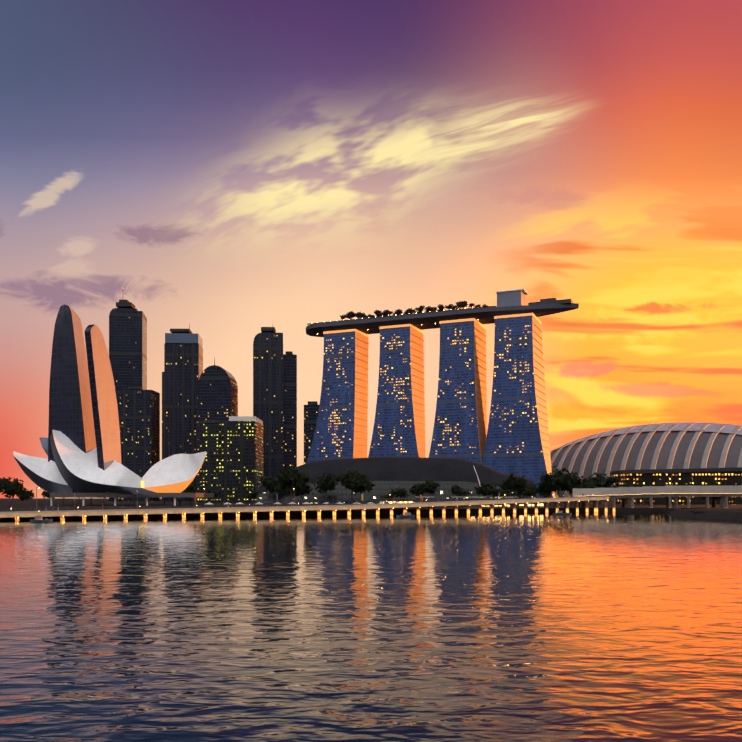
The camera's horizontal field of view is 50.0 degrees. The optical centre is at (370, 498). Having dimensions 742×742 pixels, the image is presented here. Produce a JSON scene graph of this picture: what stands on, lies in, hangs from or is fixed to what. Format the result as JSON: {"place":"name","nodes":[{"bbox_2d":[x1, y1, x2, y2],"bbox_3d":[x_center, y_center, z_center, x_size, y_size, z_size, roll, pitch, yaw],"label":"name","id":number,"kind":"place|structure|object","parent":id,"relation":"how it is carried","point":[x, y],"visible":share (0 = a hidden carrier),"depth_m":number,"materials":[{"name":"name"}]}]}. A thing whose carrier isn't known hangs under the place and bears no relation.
{"place":"outdoors","nodes":[
{"label":"outdoors","id":0,"kind":"place"},
{"bbox_2d":[39,437,47,455],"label":"museum petal","id":1,"kind":"object","parent":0,"point":[44,442],"visible":0.52,"depth_m":466.54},
{"bbox_2d":[162,333,202,500],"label":"skyscraper","id":2,"kind":"structure","parent":0,"point":[183,398],"depth_m":1094.90,"materials":[{"name":"black glass"}]},
{"bbox_2d":[0,512,741,741],"bbox_3d":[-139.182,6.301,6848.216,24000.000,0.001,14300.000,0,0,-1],"label":"water","id":3,"kind":"structure","parent":0,"point":[578,627],"depth_m":38.15,"materials":[{"name":"liquid"}]},
{"bbox_2d":[30,519,51,521],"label":"boat","id":4,"kind":"object","parent":3,"relation":"on","point":[36,520],"visible":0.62,"depth_m":210.34,"materials":[{"name":"black metal"}]},
{"bbox_2d":[396,515,414,516],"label":"boat","id":5,"kind":"object","parent":3,"relation":"on","point":[405,515],"visible":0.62,"depth_m":260.96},
{"bbox_2d":[553,513,571,514],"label":"boat","id":6,"kind":"object","parent":3,"relation":"on","point":[562,513],"visible":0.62,"depth_m":300.21,"materials":[{"name":"grey"}]},
{"bbox_2d":[0,498,741,519],"bbox_3d":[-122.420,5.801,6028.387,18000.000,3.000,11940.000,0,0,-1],"label":"ground","id":7,"kind":"structure","parent":0,"point":[42,503],"depth_m":349.77,"materials":[{"name":"grey concrete"}]},
{"bbox_2d":[0,477,9,492],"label":"tree","id":8,"kind":"object","parent":7,"relation":"on","point":[4,479],"visible":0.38,"depth_m":347.80,"materials":[{"name":"green plant"}]},
{"bbox_2d":[0,477,26,507],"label":"tree","id":9,"kind":"object","parent":7,"relation":"on","point":[14,487],"visible":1,"depth_m":335.49,"materials":[{"name":"green plant"}]},
{"bbox_2d":[17,490,34,506],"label":"tree","id":10,"kind":"object","parent":7,"relation":"on","point":[28,494],"visible":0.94,"depth_m":367.57,"materials":[{"name":"green plant"}]},
{"bbox_2d":[41,491,54,504],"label":"tree","id":11,"kind":"object","parent":7,"relation":"on","point":[44,493],"visible":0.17,"depth_m":506.33,"materials":[{"name":"green plant"}]},
{"bbox_2d":[109,308,146,500],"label":"skyscraper","id":12,"kind":"structure","parent":7,"relation":"on","point":[128,343],"depth_m":1143.20,"materials":[{"name":"black glass"}]},
{"bbox_2d":[50,481,213,505],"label":"lotus base and columns","id":13,"kind":"object","parent":7,"relation":"on","point":[119,495],"visible":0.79,"depth_m":449.33,"materials":[{"name":"concrete"}]},
{"bbox_2d":[13,451,71,492],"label":"museum petal","id":14,"kind":"object","parent":13,"relation":"on","point":[44,474],"visible":0.85,"depth_m":456.14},
{"bbox_2d":[48,304,95,494],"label":"skyscraper","id":15,"kind":"structure","parent":13,"relation":"on","point":[70,411],"depth_m":457.13,"materials":[{"name":"glass"}]},
{"bbox_2d":[84,324,120,492],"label":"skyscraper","id":16,"kind":"structure","parent":13,"relation":"on","point":[105,412],"depth_m":447.37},
{"bbox_2d":[50,429,159,493],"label":"museum petal","id":17,"kind":"object","parent":13,"relation":"on","point":[80,470],"visible":0.83,"depth_m":446.00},
{"bbox_2d":[142,451,205,492],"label":"museum petal","id":18,"kind":"object","parent":13,"relation":"on","point":[176,473],"visible":0.9,"depth_m":452.70,"materials":[{"name":"white"}]},
{"bbox_2d":[119,390,159,500],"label":"skyscraper","id":19,"kind":"structure","parent":7,"relation":"on","point":[139,418],"depth_m":1078.53,"materials":[{"name":"black glass"}]},
{"bbox_2d":[183,483,199,504],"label":"tree","id":20,"kind":"object","parent":7,"relation":"on","point":[190,488],"visible":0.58,"depth_m":502.59,"materials":[{"name":"green plant"}]},
{"bbox_2d":[203,489,219,501],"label":"tree","id":21,"kind":"object","parent":7,"relation":"on","point":[211,491],"visible":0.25,"depth_m":518.98,"materials":[{"name":"green plant"}]},
{"bbox_2d":[116,300,317,500],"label":"cbd roof plant and fins","id":22,"kind":"object","parent":7,"relation":"on","point":[128,304],"visible":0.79,"depth_m":1092.85,"materials":[{"name":"black metal"}]},
{"bbox_2d":[198,365,237,423],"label":"domed skyscraper","id":23,"kind":"structure","parent":7,"relation":"on","point":[217,392],"depth_m":1006.03,"materials":[{"name":"black glass"}]},
{"bbox_2d":[196,420,263,502],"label":"midrise block","id":24,"kind":"structure","parent":7,"relation":"on","point":[231,470],"depth_m":757.02,"materials":[{"name":"black glass"}]},
{"bbox_2d":[229,416,262,424],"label":"roof parapet","id":25,"kind":"structure","parent":24,"relation":"on","point":[242,418],"depth_m":756.34,"materials":[{"name":"grey concrete"}]},
{"bbox_2d":[245,491,258,503],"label":"tree","id":26,"kind":"object","parent":7,"relation":"on","point":[253,495],"visible":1,"depth_m":616.57,"materials":[{"name":"green plant"}]},
{"bbox_2d":[253,332,282,477],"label":"skyscraper","id":27,"kind":"structure","parent":7,"relation":"on","point":[268,379],"depth_m":1048.22,"materials":[{"name":"black glass"}]},
{"bbox_2d":[259,475,279,502],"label":"tree","id":28,"kind":"object","parent":7,"relation":"on","point":[269,484],"visible":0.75,"depth_m":635.74,"materials":[{"name":"green plant"}]},
{"bbox_2d":[274,485,288,503],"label":"tree","id":29,"kind":"object","parent":7,"relation":"on","point":[279,491],"visible":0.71,"depth_m":608.27,"materials":[{"name":"green plant"}]},
{"bbox_2d":[283,354,296,471],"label":"skyscraper","id":30,"kind":"structure","parent":7,"relation":"on","point":[290,409],"depth_m":1059.66,"materials":[{"name":"black glass"}]},
{"bbox_2d":[276,464,310,502],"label":"tree","id":31,"kind":"object","parent":7,"relation":"on","point":[292,478],"visible":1,"depth_m":555.23,"materials":[{"name":"green plant"}]},
{"bbox_2d":[286,486,305,502],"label":"tree","id":32,"kind":"object","parent":7,"relation":"on","point":[296,492],"visible":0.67,"depth_m":568.67,"materials":[{"name":"green plant"}]},
{"bbox_2d":[287,485,313,502],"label":"tree","id":33,"kind":"object","parent":7,"relation":"on","point":[307,489],"visible":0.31,"depth_m":575.55,"materials":[{"name":"green plant"}]},
{"bbox_2d":[0,494,609,520],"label":"waterfront promenade","id":34,"kind":"structure","parent":7,"relation":"on","point":[125,512],"depth_m":275.36,"materials":[{"name":"concrete"}]},
{"bbox_2d":[304,405,318,463],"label":"skyscraper","id":35,"kind":"structure","parent":7,"relation":"on","point":[310,415],"depth_m":998.50,"materials":[{"name":"black glass"}]},
{"bbox_2d":[310,473,338,501],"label":"tree","id":36,"kind":"object","parent":7,"relation":"on","point":[326,483],"visible":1,"depth_m":621.37,"materials":[{"name":"green plant"}]},
{"bbox_2d":[307,331,367,462],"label":"hotel tower","id":37,"kind":"structure","parent":7,"relation":"on","point":[336,430],"depth_m":909.63,"materials":[{"name":"blue glass"}]},
{"bbox_2d":[323,329,368,337],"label":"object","id":38,"kind":"object","parent":37,"relation":"on","point":[348,330],"visible":0.67,"depth_m":908.23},
{"bbox_2d":[353,338,368,457],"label":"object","id":39,"kind":"object","parent":37,"relation":"attached to","point":[360,392],"visible":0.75,"depth_m":915.75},
{"bbox_2d":[336,467,369,503],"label":"tree","id":40,"kind":"object","parent":7,"relation":"on","point":[347,480],"visible":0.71,"depth_m":594.51,"materials":[{"name":"green plant"}]},
{"bbox_2d":[350,473,374,503],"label":"tree","id":41,"kind":"object","parent":7,"relation":"on","point":[363,484],"visible":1,"depth_m":565.04,"materials":[{"name":"green plant"}]},
{"bbox_2d":[379,492,393,498],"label":"tree","id":42,"kind":"object","parent":7,"relation":"on","point":[386,496],"visible":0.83,"depth_m":572.38,"materials":[{"name":"green plant"}]},
{"bbox_2d":[379,499,412,503],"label":"kiosk","id":43,"kind":"object","parent":7,"relation":"on","point":[398,500],"visible":0.33,"depth_m":311.63,"materials":[{"name":"concrete"}]},
{"bbox_2d":[368,326,424,457],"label":"hotel tower","id":44,"kind":"structure","parent":7,"relation":"on","point":[395,431],"depth_m":882.03,"materials":[{"name":"blue glass"}]},
{"bbox_2d":[379,324,423,333],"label":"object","id":45,"kind":"object","parent":44,"relation":"on","point":[403,325],"visible":0.67,"depth_m":882.25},
{"bbox_2d":[410,333,425,456],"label":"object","id":46,"kind":"object","parent":44,"relation":"attached to","point":[417,389],"visible":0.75,"depth_m":888.83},
{"bbox_2d":[257,457,536,502],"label":"low podium building","id":47,"kind":"structure","parent":7,"relation":"on","point":[384,474],"depth_m":656.84,"materials":[{"name":"grey glass"}]},
{"bbox_2d":[388,487,408,498],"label":"tree","id":48,"kind":"object","parent":7,"relation":"on","point":[401,492],"visible":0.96,"depth_m":544.48,"materials":[{"name":"green plant"}]},
{"bbox_2d":[409,483,424,501],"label":"tree","id":49,"kind":"object","parent":7,"relation":"on","point":[415,490],"visible":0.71,"depth_m":585.72,"materials":[{"name":"green plant"}]},
{"bbox_2d":[417,477,440,501],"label":"tree","id":50,"kind":"object","parent":7,"relation":"on","point":[428,487],"visible":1,"depth_m":551.92,"materials":[{"name":"green plant"}]},
{"bbox_2d":[429,321,486,463],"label":"hotel tower","id":51,"kind":"structure","parent":7,"relation":"on","point":[456,429],"depth_m":854.33,"materials":[{"name":"blue glass"}]},
{"bbox_2d":[439,318,485,328],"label":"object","id":52,"kind":"object","parent":51,"relation":"on","point":[462,320],"visible":0.67,"depth_m":854.24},
{"bbox_2d":[474,327,486,461],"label":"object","id":53,"kind":"object","parent":51,"relation":"attached to","point":[481,380],"visible":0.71,"depth_m":863.47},
{"bbox_2d":[449,484,471,500],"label":"tree","id":54,"kind":"object","parent":7,"relation":"on","point":[456,490],"visible":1,"depth_m":593.59,"materials":[{"name":"green plant"}]},
{"bbox_2d":[474,483,496,496],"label":"tree","id":55,"kind":"object","parent":7,"relation":"on","point":[485,490],"visible":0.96,"depth_m":556.36,"materials":[{"name":"green plant"}]},
{"bbox_2d":[464,498,512,507],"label":"kiosk","id":56,"kind":"object","parent":7,"relation":"on","point":[494,506],"visible":0.38,"depth_m":333.29,"materials":[{"name":"concrete"}]},
{"bbox_2d":[492,488,500,496],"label":"tree","id":57,"kind":"object","parent":7,"relation":"on","point":[497,492],"visible":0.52,"depth_m":620.31,"materials":[{"name":"green plant"}]},
{"bbox_2d":[499,489,517,497],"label":"tree","id":58,"kind":"object","parent":7,"relation":"on","point":[505,494],"visible":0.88,"depth_m":551.73,"materials":[{"name":"green plant"}]},
{"bbox_2d":[497,473,526,498],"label":"tree","id":59,"kind":"object","parent":7,"relation":"on","point":[511,482],"visible":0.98,"depth_m":638.52,"materials":[{"name":"green plant"}]},
{"bbox_2d":[482,316,555,497],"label":"hotel tower","id":60,"kind":"structure","parent":7,"relation":"on","point":[515,443],"depth_m":829.93,"materials":[{"name":"blue glass"}]},
{"bbox_2d":[494,313,540,323],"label":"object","id":61,"kind":"object","parent":60,"relation":"on","point":[514,315],"visible":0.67,"depth_m":829.89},
{"bbox_2d":[532,322,551,468],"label":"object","id":62,"kind":"object","parent":60,"relation":"attached to","point":[539,390],"visible":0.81,"depth_m":843.53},
{"bbox_2d":[515,483,534,498],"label":"tree","id":63,"kind":"object","parent":7,"relation":"on","point":[520,491],"visible":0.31,"depth_m":638.94,"materials":[{"name":"green plant"}]},
{"bbox_2d":[522,488,538,496],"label":"bush","id":64,"kind":"object","parent":7,"relation":"on","point":[530,492],"visible":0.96,"depth_m":596.99,"materials":[{"name":"green plant"}]},
{"bbox_2d":[518,504,543,507],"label":"lights","id":65,"kind":"object","parent":7,"relation":"on","point":[531,506],"visible":0.25,"depth_m":356.25,"materials":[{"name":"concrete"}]},
{"bbox_2d":[533,480,557,497],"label":"tree","id":66,"kind":"object","parent":7,"relation":"on","point":[540,489],"visible":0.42,"depth_m":470.25,"materials":[{"name":"green plant"}]},
{"bbox_2d":[539,465,576,505],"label":"tree","id":67,"kind":"object","parent":7,"relation":"on","point":[558,480],"visible":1,"depth_m":453.83,"materials":[{"name":"green plant"}]},
{"bbox_2d":[563,471,585,504],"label":"tree","id":68,"kind":"object","parent":7,"relation":"on","point":[578,482],"visible":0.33,"depth_m":473.94,"materials":[{"name":"green plant"}]},
{"bbox_2d":[567,479,600,494],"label":"tree","id":69,"kind":"object","parent":7,"relation":"on","point":[588,484],"visible":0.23,"depth_m":459.95,"materials":[{"name":"green plant"}]},
{"bbox_2d":[584,470,618,504],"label":"tree","id":70,"kind":"object","parent":7,"relation":"on","point":[603,481],"visible":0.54,"depth_m":479.38,"materials":[{"name":"green plant"}]},
{"bbox_2d":[629,482,641,504],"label":"tree","id":71,"kind":"object","parent":7,"relation":"on","point":[635,485],"visible":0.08,"depth_m":523.06,"materials":[{"name":"green plant"}]},
{"bbox_2d":[550,431,741,499],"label":"dome shell","id":72,"kind":"object","parent":7,"relation":"on","point":[732,457],"visible":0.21,"depth_m":984.83},
{"bbox_2d":[550,422,741,497],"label":"dome ribs and ridge","id":73,"kind":"object","parent":72,"relation":"attached to","point":[733,430],"visible":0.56,"depth_m":1000.55,"materials":[{"name":"grey metal"}]},
{"bbox_2d":[570,470,741,511],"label":"road bridge","id":74,"kind":"structure","parent":7,"relation":"on","point":[669,493],"depth_m":350.44,"materials":[{"name":"concrete"}]},
{"bbox_2d":[614,471,741,503],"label":"facade","id":75,"kind":"structure","parent":7,"relation":"on","point":[730,478],"depth_m":544.33,"materials":[{"name":"black glass"}]},
{"bbox_2d":[610,467,741,474],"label":"link roof","id":76,"kind":"structure","parent":75,"relation":"on","point":[675,470],"depth_m":542.61,"materials":[{"name":"grey metal"}]},
{"bbox_2d":[306,303,578,336],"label":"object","id":77,"kind":"structure","parent":0,"point":[430,320],"depth_m":866.10,"materials":[{"name":"grey metal"}]},
{"bbox_2d":[347,311,355,317],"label":"tree","id":78,"kind":"object","parent":77,"relation":"on","point":[350,314],"visible":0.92,"depth_m":906.26,"materials":[{"name":"green plant"}]},
{"bbox_2d":[356,311,365,317],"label":"tree","id":79,"kind":"object","parent":77,"relation":"on","point":[362,314],"visible":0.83,"depth_m":903.52,"materials":[{"name":"green plant"}]},
{"bbox_2d":[374,310,381,316],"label":"tree","id":80,"kind":"object","parent":77,"relation":"on","point":[377,312],"visible":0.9,"depth_m":900.52,"materials":[{"name":"green plant"}]},
{"bbox_2d":[395,309,402,314],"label":"tree","id":81,"kind":"object","parent":77,"relation":"on","point":[399,312],"visible":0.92,"depth_m":884.95,"materials":[{"name":"green plant"}]},
{"bbox_2d":[407,308,415,312],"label":"tree","id":82,"kind":"object","parent":77,"relation":"on","point":[410,310],"visible":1,"depth_m":880.14,"materials":[{"name":"green plant"}]},
{"bbox_2d":[415,305,424,312],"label":"tree","id":83,"kind":"object","parent":77,"relation":"on","point":[421,308],"visible":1,"depth_m":873.57,"materials":[{"name":"green plant"}]},
{"bbox_2d":[425,306,433,311],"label":"tree","id":84,"kind":"object","parent":77,"relation":"on","point":[429,309],"visible":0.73,"depth_m":874.74,"materials":[{"name":"green plant"}]},
{"bbox_2d":[307,289,572,324],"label":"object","id":85,"kind":"structure","parent":77,"relation":"on","point":[515,297],"depth_m":841.09,"materials":[{"name":"white paint"}]},
{"bbox_2d":[437,304,444,309],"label":"tree","id":86,"kind":"object","parent":77,"relation":"on","point":[440,307],"visible":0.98,"depth_m":864.57,"materials":[{"name":"green plant"}]},
{"bbox_2d":[444,304,453,309],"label":"tree","id":87,"kind":"object","parent":77,"relation":"on","point":[449,306],"visible":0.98,"depth_m":861.29,"materials":[{"name":"green plant"}]},
{"bbox_2d":[456,301,463,307],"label":"tree","id":88,"kind":"object","parent":77,"relation":"on","point":[459,304],"visible":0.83,"depth_m":857.96,"materials":[{"name":"green plant"}]},
{"bbox_2d":[457,301,467,308],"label":"tree","id":89,"kind":"object","parent":77,"relation":"on","point":[465,304],"visible":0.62,"depth_m":860.08,"materials":[{"name":"green plant"}]},
{"bbox_2d":[667,507,741,519],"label":"shoreline","id":90,"kind":"structure","parent":0,"point":[707,514],"depth_m":246.78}
]}

